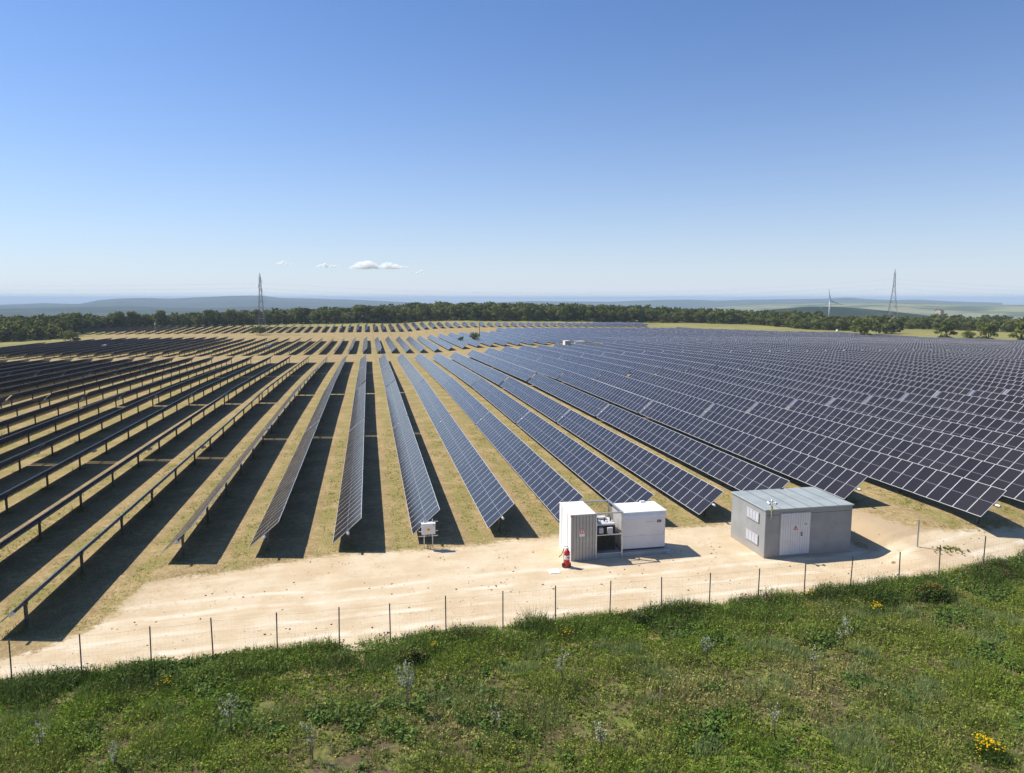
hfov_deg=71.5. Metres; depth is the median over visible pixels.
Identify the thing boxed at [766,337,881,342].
tracker table
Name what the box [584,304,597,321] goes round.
oak tree
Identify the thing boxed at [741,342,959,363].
tracker table
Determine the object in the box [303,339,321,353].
tracker table
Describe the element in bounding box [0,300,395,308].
hills
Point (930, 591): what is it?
shrub
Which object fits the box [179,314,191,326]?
oak tree
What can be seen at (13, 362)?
tracker table
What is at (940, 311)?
farmhouse
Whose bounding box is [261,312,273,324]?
oak tree
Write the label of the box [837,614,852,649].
olive sapling
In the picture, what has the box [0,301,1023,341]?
wood
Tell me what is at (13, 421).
tracker table
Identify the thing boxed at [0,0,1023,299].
sky
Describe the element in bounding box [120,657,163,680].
shrub
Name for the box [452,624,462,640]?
thistle
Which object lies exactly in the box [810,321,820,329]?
oak tree
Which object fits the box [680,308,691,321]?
oak tree
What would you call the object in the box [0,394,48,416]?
tracker table
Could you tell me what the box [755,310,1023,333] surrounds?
valley trees
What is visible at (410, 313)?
oak tree
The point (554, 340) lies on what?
tracker table
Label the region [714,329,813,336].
tracker table
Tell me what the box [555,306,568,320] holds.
oak tree
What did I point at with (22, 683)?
tall weeds
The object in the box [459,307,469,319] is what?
oak tree
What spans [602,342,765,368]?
tracker table
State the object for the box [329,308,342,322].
oak tree
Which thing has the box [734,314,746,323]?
oak tree
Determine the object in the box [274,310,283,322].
oak tree
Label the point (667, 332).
tracker table
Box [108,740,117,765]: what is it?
olive sapling
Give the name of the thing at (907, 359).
tracker table
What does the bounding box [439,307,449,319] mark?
oak tree
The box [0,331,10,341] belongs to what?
olive tree
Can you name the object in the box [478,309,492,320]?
oak tree
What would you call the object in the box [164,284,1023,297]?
power cable
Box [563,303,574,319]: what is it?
oak tree
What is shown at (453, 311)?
oak tree
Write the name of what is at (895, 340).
tracker table
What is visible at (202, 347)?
tracker table
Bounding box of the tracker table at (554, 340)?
[495,328,561,343]
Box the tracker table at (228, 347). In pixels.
[209,338,255,355]
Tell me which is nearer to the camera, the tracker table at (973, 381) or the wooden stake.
the wooden stake
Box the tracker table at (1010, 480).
[628,370,1023,501]
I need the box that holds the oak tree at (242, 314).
[236,311,246,324]
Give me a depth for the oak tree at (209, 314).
473.35 m
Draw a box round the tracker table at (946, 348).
[861,343,1023,353]
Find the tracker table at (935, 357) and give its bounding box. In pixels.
[756,342,982,361]
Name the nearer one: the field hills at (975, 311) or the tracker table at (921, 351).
the tracker table at (921, 351)
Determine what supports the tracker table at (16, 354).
on the ground at (110, 554)
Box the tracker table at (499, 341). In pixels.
[469,331,508,344]
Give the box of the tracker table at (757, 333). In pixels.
[697,328,802,336]
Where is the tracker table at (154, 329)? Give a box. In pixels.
[144,325,169,333]
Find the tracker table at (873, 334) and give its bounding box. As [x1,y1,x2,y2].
[830,332,908,336]
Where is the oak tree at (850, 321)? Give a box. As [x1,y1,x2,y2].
[848,316,858,329]
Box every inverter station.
[559,500,673,560]
[563,340,584,345]
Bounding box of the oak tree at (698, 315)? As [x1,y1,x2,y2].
[692,313,702,322]
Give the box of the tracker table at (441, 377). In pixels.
[414,353,451,386]
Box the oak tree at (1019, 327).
[1008,321,1023,339]
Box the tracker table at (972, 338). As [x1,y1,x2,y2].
[929,337,1023,340]
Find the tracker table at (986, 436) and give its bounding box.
[685,367,1023,450]
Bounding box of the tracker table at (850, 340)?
[783,337,910,342]
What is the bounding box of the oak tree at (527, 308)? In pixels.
[521,304,533,320]
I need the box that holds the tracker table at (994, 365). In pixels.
[959,360,1023,369]
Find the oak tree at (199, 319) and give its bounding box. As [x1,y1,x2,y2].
[193,314,204,326]
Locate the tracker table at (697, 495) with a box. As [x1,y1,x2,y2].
[500,377,723,516]
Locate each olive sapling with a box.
[30,721,47,748]
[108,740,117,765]
[219,694,238,734]
[298,718,317,760]
[394,659,414,710]
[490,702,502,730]
[552,648,568,687]
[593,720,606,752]
[701,635,713,660]
[766,702,780,736]
[808,644,822,687]
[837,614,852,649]
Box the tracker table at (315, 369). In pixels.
[295,356,327,393]
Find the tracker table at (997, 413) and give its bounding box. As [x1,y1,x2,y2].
[738,364,1023,423]
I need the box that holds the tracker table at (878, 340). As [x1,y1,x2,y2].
[807,337,930,342]
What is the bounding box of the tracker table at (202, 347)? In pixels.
[175,338,233,356]
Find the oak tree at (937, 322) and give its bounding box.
[931,318,941,329]
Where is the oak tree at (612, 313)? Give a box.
[605,310,616,321]
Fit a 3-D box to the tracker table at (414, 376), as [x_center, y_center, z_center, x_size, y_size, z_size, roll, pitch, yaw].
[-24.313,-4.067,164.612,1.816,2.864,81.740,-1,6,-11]
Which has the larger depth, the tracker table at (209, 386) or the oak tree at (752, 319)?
the oak tree at (752, 319)
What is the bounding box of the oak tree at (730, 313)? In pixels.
[723,310,737,323]
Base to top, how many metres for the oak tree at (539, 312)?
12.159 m
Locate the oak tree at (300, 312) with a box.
[295,309,305,323]
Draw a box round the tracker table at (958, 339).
[891,337,1021,341]
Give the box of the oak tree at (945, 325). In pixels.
[933,320,957,337]
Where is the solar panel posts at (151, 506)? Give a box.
[0,403,987,638]
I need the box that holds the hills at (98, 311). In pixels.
[0,307,295,316]
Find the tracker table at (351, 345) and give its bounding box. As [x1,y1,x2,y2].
[347,338,355,352]
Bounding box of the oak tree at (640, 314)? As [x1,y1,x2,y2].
[633,308,646,321]
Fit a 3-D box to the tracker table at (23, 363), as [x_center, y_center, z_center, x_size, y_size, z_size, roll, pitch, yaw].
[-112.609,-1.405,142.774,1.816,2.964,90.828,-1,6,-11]
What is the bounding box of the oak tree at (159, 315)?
[153,310,167,326]
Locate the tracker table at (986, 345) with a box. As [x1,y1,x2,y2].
[946,342,1023,347]
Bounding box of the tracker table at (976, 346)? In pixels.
[924,343,1023,348]
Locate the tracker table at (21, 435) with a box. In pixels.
[0,392,123,447]
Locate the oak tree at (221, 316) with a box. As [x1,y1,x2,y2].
[215,312,228,325]
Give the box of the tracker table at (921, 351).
[804,342,1023,359]
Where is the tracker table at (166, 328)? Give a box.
[153,325,178,332]
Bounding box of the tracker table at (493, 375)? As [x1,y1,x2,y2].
[449,352,507,384]
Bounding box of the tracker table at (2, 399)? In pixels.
[0,395,9,407]
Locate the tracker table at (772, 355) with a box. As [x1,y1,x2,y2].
[662,343,841,365]
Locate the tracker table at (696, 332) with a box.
[644,327,742,336]
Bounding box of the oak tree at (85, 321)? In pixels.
[81,318,91,328]
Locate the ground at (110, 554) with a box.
[0,300,1023,772]
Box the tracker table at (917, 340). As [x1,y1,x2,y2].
[841,337,981,342]
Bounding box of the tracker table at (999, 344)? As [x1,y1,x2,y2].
[975,343,1023,345]
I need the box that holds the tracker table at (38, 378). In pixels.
[0,357,135,388]
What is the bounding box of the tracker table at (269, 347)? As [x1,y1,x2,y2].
[255,337,290,354]
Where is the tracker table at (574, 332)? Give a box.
[542,327,606,336]
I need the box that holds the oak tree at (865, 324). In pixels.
[848,318,873,334]
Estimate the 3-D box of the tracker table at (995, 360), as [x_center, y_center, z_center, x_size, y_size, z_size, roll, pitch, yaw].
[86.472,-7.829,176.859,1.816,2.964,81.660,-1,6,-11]
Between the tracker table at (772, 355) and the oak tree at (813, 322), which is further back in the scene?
the oak tree at (813, 322)
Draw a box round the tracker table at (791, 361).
[634,342,816,366]
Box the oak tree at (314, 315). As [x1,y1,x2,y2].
[308,312,320,323]
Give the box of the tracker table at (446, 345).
[427,334,452,349]
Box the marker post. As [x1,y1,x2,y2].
[917,520,919,546]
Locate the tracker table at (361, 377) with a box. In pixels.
[355,354,366,388]
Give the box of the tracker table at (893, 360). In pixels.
[711,343,913,364]
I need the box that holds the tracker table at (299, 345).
[288,337,312,353]
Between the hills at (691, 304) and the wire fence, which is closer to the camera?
the wire fence
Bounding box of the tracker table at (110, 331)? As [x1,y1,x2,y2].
[105,325,135,332]
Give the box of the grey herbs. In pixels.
[0,563,1023,772]
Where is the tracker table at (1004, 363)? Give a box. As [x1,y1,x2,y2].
[982,361,1023,366]
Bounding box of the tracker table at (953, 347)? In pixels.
[878,343,1023,352]
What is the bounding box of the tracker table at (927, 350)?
[818,342,1023,357]
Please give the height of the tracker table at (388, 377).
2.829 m
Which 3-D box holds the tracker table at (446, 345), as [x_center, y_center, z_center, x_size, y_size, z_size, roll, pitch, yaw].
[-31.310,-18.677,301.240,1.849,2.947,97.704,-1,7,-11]
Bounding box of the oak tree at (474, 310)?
[467,305,480,320]
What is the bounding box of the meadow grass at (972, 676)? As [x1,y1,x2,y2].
[0,555,1023,772]
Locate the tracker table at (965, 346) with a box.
[904,342,1023,350]
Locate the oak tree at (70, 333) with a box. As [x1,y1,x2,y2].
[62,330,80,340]
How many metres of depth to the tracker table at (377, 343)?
291.10 m
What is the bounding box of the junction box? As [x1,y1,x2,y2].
[418,519,437,548]
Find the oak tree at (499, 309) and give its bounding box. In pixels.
[490,305,503,320]
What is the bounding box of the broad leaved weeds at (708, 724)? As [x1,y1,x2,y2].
[22,554,1023,772]
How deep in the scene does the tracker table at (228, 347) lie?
272.29 m
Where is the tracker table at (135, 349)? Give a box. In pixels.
[109,337,194,356]
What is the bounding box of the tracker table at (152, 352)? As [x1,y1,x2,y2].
[143,337,216,356]
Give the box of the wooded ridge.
[768,307,929,317]
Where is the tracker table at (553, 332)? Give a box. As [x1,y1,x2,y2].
[524,327,582,337]
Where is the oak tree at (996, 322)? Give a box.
[991,320,999,331]
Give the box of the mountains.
[0,296,433,305]
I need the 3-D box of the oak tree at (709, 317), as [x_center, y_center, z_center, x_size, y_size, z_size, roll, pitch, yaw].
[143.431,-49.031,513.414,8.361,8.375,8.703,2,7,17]
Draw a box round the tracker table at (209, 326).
[193,325,211,332]
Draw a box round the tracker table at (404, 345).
[395,336,410,352]
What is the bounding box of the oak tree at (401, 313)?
[395,309,406,322]
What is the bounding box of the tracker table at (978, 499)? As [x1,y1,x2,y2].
[596,371,1006,523]
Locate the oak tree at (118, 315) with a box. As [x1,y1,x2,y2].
[111,311,126,326]
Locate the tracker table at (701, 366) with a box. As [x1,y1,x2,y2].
[570,343,714,370]
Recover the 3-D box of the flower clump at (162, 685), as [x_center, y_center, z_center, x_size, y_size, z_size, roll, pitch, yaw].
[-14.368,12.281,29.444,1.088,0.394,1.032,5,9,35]
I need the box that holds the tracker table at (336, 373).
[325,355,347,392]
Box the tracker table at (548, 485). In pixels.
[443,378,582,520]
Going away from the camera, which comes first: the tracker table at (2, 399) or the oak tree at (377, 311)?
the tracker table at (2, 399)
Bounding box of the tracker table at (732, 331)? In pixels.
[676,327,792,336]
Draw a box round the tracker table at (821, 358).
[679,343,866,364]
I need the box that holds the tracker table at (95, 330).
[85,326,117,334]
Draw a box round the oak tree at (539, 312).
[532,305,545,320]
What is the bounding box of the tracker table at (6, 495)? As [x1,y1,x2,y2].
[0,391,194,511]
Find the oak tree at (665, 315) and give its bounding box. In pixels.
[658,313,669,322]
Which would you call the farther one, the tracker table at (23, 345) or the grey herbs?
the tracker table at (23, 345)
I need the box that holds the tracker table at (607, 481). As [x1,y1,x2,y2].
[471,377,653,502]
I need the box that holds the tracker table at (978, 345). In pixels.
[936,343,1020,347]
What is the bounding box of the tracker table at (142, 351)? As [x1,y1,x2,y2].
[125,337,205,356]
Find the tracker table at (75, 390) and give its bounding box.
[41,356,195,404]
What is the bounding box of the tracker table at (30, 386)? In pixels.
[0,357,154,396]
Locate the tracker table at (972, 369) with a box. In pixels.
[913,362,1023,377]
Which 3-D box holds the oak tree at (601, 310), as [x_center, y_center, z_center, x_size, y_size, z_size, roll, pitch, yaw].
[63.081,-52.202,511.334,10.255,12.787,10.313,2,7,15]
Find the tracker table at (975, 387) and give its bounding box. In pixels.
[815,362,1023,396]
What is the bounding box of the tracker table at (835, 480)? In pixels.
[558,370,867,500]
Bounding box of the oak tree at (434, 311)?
[426,307,442,320]
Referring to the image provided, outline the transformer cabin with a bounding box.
[731,487,853,557]
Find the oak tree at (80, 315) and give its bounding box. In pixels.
[69,312,84,328]
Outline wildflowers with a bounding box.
[60,596,1009,771]
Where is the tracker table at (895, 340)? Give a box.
[822,337,956,342]
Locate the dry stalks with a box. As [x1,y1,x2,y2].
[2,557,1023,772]
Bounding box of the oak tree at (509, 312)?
[502,308,513,320]
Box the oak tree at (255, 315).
[251,309,262,324]
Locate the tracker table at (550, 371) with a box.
[484,348,565,381]
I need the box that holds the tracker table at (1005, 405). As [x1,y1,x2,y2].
[764,363,1023,412]
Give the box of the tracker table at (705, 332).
[653,327,753,336]
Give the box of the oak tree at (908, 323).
[904,321,913,328]
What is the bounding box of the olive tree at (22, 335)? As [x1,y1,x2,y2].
[17,332,26,340]
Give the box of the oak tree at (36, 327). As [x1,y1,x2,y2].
[28,324,47,339]
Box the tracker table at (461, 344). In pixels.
[437,333,466,347]
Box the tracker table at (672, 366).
[553,344,687,371]
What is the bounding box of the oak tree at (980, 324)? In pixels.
[976,321,985,330]
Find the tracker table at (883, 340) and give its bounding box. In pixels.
[812,337,943,342]
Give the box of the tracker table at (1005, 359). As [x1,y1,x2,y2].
[788,342,1023,361]
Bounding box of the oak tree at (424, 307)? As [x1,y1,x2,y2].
[415,303,429,320]
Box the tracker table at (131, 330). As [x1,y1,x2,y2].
[124,325,152,332]
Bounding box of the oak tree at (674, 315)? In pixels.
[670,312,679,322]
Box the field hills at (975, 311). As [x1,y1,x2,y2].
[705,302,1023,319]
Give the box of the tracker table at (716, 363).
[587,343,740,369]
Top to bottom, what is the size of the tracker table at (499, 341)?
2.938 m
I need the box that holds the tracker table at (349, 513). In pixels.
[332,381,365,544]
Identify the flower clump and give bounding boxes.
[153,676,174,688]
[428,641,441,652]
[556,627,581,642]
[798,588,821,600]
[863,600,889,614]
[962,723,1017,769]
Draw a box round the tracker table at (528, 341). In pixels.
[489,331,535,343]
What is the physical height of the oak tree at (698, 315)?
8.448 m
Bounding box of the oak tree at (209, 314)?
[202,309,215,325]
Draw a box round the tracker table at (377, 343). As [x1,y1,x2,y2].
[374,337,381,351]
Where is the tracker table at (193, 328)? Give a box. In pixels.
[182,325,203,332]
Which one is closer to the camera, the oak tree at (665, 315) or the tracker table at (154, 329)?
the tracker table at (154, 329)
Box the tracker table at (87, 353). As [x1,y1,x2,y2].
[75,337,172,356]
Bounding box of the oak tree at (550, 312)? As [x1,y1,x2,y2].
[544,308,555,320]
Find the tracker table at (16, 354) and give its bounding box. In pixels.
[5,337,126,358]
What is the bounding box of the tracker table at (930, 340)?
[852,337,1010,343]
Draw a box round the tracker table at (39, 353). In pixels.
[23,337,138,358]
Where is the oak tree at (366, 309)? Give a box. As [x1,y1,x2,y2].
[361,305,374,322]
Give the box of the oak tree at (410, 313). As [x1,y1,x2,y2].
[406,309,415,321]
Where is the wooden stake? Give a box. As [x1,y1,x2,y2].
[659,687,660,711]
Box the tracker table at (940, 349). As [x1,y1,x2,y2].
[847,343,1023,354]
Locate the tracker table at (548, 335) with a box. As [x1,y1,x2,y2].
[506,327,575,342]
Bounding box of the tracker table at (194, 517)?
[161,384,301,555]
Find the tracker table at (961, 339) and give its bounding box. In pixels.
[906,337,1023,341]
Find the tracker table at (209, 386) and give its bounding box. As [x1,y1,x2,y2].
[186,355,272,402]
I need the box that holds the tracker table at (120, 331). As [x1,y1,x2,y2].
[115,325,143,332]
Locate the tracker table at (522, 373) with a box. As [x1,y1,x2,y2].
[467,350,535,383]
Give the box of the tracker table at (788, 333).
[734,329,835,336]
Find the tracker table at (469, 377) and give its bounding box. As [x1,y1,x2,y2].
[432,353,479,385]
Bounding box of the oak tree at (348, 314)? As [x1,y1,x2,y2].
[341,312,352,322]
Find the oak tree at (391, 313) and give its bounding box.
[387,310,396,322]
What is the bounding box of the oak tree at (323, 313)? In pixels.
[319,310,331,323]
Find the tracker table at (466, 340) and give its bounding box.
[447,332,480,346]
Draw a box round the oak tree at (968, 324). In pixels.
[961,321,971,330]
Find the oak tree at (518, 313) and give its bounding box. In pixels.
[512,310,522,320]
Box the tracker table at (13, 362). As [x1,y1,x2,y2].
[0,359,29,365]
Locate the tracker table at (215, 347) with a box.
[193,338,244,355]
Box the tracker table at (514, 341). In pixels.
[480,331,522,344]
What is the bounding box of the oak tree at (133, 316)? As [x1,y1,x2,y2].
[123,311,140,326]
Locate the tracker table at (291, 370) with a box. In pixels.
[257,356,308,400]
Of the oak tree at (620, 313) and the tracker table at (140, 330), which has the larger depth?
the oak tree at (620, 313)
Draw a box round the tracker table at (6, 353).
[0,338,111,357]
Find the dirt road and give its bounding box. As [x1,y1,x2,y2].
[0,499,1023,707]
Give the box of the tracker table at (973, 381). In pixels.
[841,362,1023,393]
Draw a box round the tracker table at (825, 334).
[780,331,867,337]
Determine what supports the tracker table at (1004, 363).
on the ground at (110, 554)
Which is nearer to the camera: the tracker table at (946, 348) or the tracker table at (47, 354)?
the tracker table at (946, 348)
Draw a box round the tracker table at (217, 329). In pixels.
[210,324,229,332]
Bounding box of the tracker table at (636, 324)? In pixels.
[626,322,640,326]
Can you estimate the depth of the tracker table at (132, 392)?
132.83 m
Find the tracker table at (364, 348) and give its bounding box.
[362,337,366,351]
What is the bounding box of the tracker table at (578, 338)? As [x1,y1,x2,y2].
[515,327,588,342]
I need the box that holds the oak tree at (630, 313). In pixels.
[625,308,636,321]
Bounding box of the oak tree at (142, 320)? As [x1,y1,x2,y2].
[137,314,152,326]
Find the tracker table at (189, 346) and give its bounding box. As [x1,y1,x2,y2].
[159,336,228,355]
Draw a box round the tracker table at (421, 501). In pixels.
[385,380,439,535]
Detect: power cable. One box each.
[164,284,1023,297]
[187,288,1023,302]
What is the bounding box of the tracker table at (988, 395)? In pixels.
[790,363,1023,403]
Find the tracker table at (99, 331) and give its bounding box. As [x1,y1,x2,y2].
[95,326,125,332]
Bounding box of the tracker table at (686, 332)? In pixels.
[636,327,731,336]
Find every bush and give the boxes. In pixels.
[251,326,266,333]
[469,332,478,338]
[961,331,975,338]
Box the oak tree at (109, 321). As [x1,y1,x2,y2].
[103,316,116,327]
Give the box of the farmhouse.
[935,309,944,314]
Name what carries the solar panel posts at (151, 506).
on the ground at (110, 554)
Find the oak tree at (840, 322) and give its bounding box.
[834,318,844,329]
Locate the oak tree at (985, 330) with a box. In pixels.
[976,322,998,338]
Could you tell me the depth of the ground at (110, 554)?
58.03 m
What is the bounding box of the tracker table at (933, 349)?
[835,343,1023,355]
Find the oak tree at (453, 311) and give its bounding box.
[445,304,459,319]
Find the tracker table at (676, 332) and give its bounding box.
[628,327,720,336]
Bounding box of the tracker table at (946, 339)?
[879,337,1023,342]
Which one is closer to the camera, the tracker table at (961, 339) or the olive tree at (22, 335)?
the tracker table at (961, 339)
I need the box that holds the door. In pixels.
[779,511,810,555]
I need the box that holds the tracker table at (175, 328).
[163,325,186,332]
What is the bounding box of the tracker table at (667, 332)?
[619,327,709,336]
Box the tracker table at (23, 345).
[0,342,45,348]
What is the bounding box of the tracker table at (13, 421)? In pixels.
[0,393,85,434]
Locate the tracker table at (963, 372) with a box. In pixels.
[889,362,1023,381]
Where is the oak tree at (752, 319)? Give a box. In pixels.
[746,316,755,324]
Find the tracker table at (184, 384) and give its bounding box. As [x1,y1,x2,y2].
[150,355,253,403]
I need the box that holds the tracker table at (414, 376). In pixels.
[397,353,423,386]
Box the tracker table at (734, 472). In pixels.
[528,373,789,490]
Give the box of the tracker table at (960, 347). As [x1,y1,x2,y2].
[893,343,1023,351]
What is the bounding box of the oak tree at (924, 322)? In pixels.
[920,318,930,328]
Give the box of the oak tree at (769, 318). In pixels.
[765,314,774,325]
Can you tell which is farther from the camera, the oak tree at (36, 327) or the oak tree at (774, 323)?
the oak tree at (774, 323)
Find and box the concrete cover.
[548,569,560,573]
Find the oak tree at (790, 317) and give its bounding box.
[787,315,796,327]
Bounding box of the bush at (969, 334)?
[961,331,975,338]
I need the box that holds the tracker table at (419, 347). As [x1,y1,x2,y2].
[406,336,424,352]
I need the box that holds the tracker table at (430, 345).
[417,336,438,350]
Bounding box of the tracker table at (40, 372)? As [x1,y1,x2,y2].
[0,357,114,382]
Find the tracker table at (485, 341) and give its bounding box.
[458,332,494,346]
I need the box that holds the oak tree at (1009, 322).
[1005,319,1014,331]
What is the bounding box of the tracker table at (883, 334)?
[841,332,918,336]
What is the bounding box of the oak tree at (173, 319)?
[166,315,178,326]
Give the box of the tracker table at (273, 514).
[249,382,334,549]
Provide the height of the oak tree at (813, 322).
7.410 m
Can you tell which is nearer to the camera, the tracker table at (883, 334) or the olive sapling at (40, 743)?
the olive sapling at (40, 743)
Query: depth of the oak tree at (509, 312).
502.64 m
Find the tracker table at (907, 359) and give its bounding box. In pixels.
[726,343,936,363]
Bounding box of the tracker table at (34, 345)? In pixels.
[0,340,73,349]
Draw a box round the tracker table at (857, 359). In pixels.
[695,343,890,364]
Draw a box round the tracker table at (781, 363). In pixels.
[619,342,790,367]
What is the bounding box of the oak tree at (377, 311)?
[370,305,385,322]
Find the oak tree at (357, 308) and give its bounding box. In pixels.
[351,305,362,322]
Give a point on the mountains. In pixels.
(186, 300)
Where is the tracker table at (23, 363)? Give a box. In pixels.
[0,358,51,368]
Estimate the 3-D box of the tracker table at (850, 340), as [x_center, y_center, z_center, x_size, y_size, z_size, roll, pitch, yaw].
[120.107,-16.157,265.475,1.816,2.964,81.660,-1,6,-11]
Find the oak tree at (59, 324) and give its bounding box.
[55,320,62,332]
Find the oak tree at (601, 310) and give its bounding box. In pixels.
[594,305,606,321]
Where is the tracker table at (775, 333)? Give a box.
[722,329,823,336]
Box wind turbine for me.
[820,292,840,314]
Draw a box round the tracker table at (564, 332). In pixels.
[533,327,594,337]
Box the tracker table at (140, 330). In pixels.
[134,325,161,332]
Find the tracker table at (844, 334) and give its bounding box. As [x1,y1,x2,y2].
[798,331,885,336]
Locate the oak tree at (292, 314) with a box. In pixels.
[287,310,296,323]
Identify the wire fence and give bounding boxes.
[0,532,1023,678]
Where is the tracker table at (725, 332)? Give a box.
[673,328,772,336]
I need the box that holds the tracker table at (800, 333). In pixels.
[752,330,844,336]
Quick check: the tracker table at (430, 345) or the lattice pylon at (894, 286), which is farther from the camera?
the lattice pylon at (894, 286)
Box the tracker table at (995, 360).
[773,342,1004,362]
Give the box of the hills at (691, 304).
[483,297,1001,308]
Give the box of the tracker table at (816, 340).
[743,336,871,342]
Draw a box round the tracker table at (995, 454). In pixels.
[656,368,1023,471]
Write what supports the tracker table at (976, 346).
on the ground at (110, 554)
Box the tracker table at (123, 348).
[92,337,183,356]
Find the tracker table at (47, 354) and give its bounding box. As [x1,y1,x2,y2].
[40,337,149,358]
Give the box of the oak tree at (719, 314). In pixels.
[714,311,726,322]
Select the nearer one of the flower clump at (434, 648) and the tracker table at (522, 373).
the flower clump at (434, 648)
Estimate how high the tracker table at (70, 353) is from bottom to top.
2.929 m
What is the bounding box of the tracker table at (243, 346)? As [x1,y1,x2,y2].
[224,337,268,355]
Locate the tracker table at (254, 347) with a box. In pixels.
[241,337,279,355]
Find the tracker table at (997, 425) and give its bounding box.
[711,366,1023,436]
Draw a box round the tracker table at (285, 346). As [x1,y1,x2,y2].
[271,337,301,354]
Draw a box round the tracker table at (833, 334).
[787,331,874,336]
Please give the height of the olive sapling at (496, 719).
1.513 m
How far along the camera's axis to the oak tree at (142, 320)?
451.91 m
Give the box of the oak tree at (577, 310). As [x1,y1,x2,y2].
[574,306,583,320]
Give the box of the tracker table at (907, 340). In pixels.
[833,337,966,342]
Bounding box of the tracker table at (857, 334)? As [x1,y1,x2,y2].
[811,331,895,336]
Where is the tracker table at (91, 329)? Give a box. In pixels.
[80,326,106,332]
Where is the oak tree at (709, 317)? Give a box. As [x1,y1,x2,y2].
[705,313,716,322]
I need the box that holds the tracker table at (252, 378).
[226,355,291,401]
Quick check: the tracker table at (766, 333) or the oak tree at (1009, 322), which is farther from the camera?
the oak tree at (1009, 322)
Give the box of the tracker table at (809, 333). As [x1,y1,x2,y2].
[760,330,854,336]
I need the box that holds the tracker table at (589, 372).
[501,346,604,379]
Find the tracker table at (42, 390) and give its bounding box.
[2,357,174,404]
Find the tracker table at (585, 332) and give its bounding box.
[551,327,618,337]
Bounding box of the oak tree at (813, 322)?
[810,319,819,329]
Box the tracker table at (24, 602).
[0,391,262,627]
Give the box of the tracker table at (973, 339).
[918,337,1018,340]
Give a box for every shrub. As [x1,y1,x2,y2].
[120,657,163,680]
[397,644,428,662]
[625,611,651,625]
[861,584,907,602]
[896,580,960,603]
[934,545,969,553]
[994,568,1023,583]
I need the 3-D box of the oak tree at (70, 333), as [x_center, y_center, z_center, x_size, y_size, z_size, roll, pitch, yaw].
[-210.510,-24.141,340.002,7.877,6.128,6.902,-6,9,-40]
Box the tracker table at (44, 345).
[0,339,94,351]
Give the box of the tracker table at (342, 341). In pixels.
[333,338,344,351]
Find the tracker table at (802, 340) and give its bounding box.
[732,336,857,342]
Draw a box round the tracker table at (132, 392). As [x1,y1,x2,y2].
[114,356,233,404]
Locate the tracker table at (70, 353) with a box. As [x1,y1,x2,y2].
[57,337,161,357]
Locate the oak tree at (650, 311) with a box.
[646,309,656,321]
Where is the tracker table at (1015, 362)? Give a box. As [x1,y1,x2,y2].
[1005,360,1023,363]
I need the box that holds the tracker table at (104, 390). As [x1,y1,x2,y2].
[77,356,214,405]
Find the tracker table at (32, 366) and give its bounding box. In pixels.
[0,358,72,372]
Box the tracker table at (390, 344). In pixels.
[385,336,395,351]
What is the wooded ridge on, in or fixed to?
on the ground at (110, 554)
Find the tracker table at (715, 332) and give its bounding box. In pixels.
[665,328,763,336]
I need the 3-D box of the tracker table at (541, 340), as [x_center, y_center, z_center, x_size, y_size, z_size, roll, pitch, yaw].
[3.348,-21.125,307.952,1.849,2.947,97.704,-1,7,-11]
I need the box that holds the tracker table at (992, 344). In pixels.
[965,343,1023,346]
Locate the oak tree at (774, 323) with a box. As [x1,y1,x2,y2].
[769,316,780,326]
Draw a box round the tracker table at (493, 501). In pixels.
[414,379,513,530]
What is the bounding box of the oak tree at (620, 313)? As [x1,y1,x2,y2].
[614,308,626,321]
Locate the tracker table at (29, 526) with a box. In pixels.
[0,390,230,548]
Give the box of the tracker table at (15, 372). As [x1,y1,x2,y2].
[0,357,94,376]
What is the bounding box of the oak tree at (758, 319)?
[755,317,764,324]
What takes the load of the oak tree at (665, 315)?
on the ground at (110, 554)
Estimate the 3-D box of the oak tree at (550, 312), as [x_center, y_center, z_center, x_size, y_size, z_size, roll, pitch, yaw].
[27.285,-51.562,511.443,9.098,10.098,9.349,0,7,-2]
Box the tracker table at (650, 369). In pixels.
[536,345,660,374]
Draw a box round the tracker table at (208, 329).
[202,324,221,331]
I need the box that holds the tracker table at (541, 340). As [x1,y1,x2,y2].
[500,330,548,344]
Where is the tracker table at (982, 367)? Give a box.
[936,361,1023,373]
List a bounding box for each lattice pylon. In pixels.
[257,273,267,333]
[886,269,897,329]
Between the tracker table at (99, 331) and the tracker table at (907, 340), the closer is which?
the tracker table at (907, 340)
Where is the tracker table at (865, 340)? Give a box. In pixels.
[797,337,924,342]
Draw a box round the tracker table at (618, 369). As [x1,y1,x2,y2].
[519,345,633,376]
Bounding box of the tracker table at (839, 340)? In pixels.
[774,337,893,342]
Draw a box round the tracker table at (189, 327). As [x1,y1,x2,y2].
[173,325,195,333]
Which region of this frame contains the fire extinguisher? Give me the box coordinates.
[559,546,570,567]
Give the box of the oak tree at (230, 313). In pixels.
[224,309,237,325]
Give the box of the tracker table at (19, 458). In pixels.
[0,391,160,471]
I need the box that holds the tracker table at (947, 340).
[868,337,1015,342]
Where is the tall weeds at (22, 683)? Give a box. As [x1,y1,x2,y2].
[0,548,1023,731]
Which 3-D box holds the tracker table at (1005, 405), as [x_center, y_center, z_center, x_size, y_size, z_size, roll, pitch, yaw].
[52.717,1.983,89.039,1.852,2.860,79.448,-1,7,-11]
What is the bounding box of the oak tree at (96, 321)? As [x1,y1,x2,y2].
[90,317,102,327]
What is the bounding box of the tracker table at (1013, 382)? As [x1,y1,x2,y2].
[865,362,1023,385]
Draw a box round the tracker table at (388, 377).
[378,353,394,387]
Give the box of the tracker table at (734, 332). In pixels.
[680,328,785,336]
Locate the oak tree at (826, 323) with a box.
[821,320,834,329]

